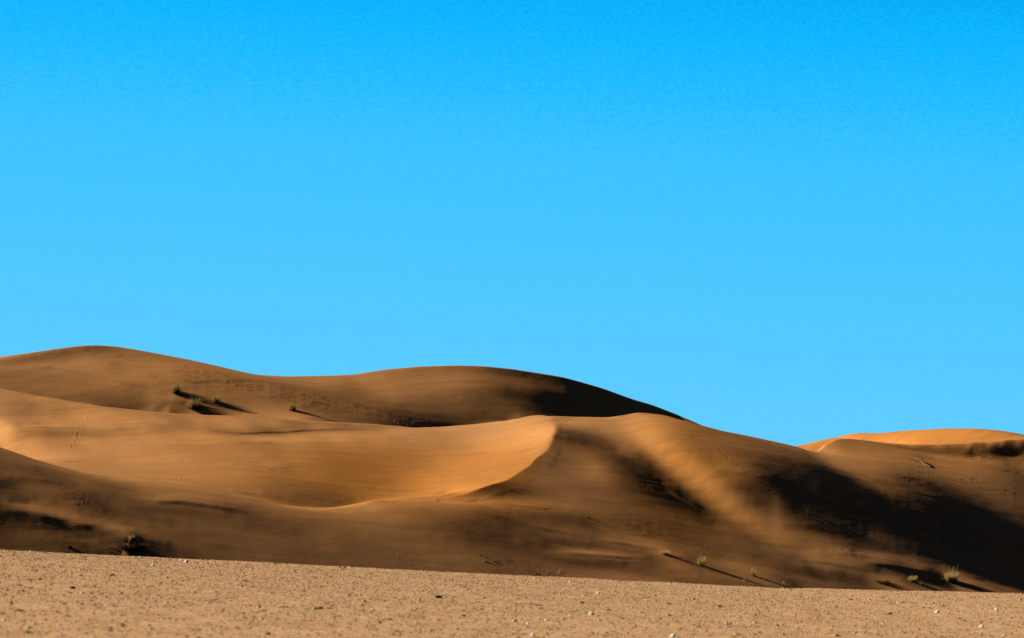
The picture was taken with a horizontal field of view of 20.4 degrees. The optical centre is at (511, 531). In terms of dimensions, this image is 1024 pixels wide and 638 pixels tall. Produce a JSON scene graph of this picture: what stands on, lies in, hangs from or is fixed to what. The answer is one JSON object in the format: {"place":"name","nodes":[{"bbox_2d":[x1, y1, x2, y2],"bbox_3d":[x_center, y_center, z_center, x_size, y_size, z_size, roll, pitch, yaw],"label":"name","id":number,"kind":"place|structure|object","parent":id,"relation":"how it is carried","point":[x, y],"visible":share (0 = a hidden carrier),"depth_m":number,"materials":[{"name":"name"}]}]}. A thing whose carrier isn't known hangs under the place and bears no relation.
{"place":"outdoors","nodes":[
{"label":"outdoors","id":0,"kind":"place"},
{"bbox_2d":[0,345,1023,592],"bbox_3d":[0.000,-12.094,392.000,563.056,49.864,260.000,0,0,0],"label":"dunes","id":1,"kind":"structure","parent":0,"point":[452,469],"depth_m":340.47,"materials":[{"name":"brown sand"}]},
{"bbox_2d":[112,534,154,555],"bbox_3d":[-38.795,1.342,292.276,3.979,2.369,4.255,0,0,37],"label":"dead shrub","id":2,"kind":"object","parent":1,"relation":"on","point":[131,547],"visible":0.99,"depth_m":291.96,"materials":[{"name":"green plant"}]},
{"bbox_2d":[171,379,182,393],"bbox_3d":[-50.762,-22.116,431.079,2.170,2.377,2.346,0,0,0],"label":"grass tuft","id":3,"kind":"object","parent":1,"relation":"on","point":[177,389],"visible":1,"depth_m":430.93,"materials":[{"name":"green plant"}]},
{"bbox_2d":[186,394,202,408],"bbox_3d":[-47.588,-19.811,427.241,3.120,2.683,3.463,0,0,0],"label":"grass tuft","id":4,"kind":"object","parent":1,"relation":"on","point":[193,404],"visible":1,"depth_m":426.82,"materials":[{"name":"plant"}]},
{"bbox_2d":[211,395,221,402],"bbox_3d":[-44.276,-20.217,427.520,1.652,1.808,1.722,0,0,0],"label":"grass tuft","id":5,"kind":"object","parent":1,"relation":"on","point":[215,400],"visible":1,"depth_m":427.25,"materials":[{"name":"plant"}]},
{"bbox_2d":[289,402,298,410],"bbox_3d":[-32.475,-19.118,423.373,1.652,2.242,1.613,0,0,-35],"label":"grass tuft","id":6,"kind":"object","parent":1,"relation":"on","point":[292,407],"visible":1,"depth_m":423.08,"materials":[{"name":"green plant"}]},
{"bbox_2d":[661,550,668,554],"bbox_3d":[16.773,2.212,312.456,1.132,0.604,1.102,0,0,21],"label":"grass tuft","id":7,"kind":"object","parent":1,"relation":"on","point":[666,552],"visible":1,"depth_m":312.22,"materials":[{"name":"plant"}]},
{"bbox_2d":[695,552,705,565],"bbox_3d":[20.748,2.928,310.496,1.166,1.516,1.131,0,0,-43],"label":"grass tuft","id":8,"kind":"object","parent":1,"relation":"on","point":[700,563],"visible":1,"depth_m":310.38,"materials":[{"name":"green plant"}]},
{"bbox_2d":[751,568,756,575],"bbox_3d":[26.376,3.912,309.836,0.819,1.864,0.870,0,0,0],"label":"grass tuft","id":9,"kind":"object","parent":1,"relation":"on","point":[753,573],"visible":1,"depth_m":309.73,"materials":[{"name":"green plant"}]},
{"bbox_2d":[875,578,890,582],"bbox_3d":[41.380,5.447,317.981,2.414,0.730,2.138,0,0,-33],"label":"dry scrub","id":10,"kind":"object","parent":1,"relation":"on","point":[883,581],"visible":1,"depth_m":317.65,"materials":[{"name":"brown plant"}]},
{"bbox_2d":[907,575,916,581],"bbox_3d":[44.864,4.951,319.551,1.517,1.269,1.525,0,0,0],"label":"grass tuft","id":11,"kind":"object","parent":1,"relation":"on","point":[910,579],"visible":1,"depth_m":319.19,"materials":[{"name":"yellow plant"}]},
{"bbox_2d":[903,456,940,466],"bbox_3d":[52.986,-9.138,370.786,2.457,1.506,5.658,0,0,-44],"label":"dead branch","id":12,"kind":"object","parent":1,"relation":"on","point":[922,462],"visible":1,"depth_m":370.86,"materials":[{"name":"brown wood"}]},
{"bbox_2d":[943,568,960,581],"bbox_3d":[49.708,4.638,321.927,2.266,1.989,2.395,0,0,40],"label":"grass tuft","id":13,"kind":"object","parent":1,"relation":"on","point":[949,577],"visible":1,"depth_m":321.61,"materials":[{"name":"yellow plant"}]},
{"bbox_2d":[0,549,1023,637],"bbox_3d":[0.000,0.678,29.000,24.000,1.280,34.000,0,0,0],"label":"gravel plain","id":14,"kind":"structure","parent":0,"point":[169,632],"depth_m":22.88,"materials":[{"name":"beige gravel"}]},
{"bbox_2d":[0,0,1023,445],"label":"sky","id":15,"kind":"structure","parent":0,"point":[790,222],"materials":[{"name":"blue"}]}
]}

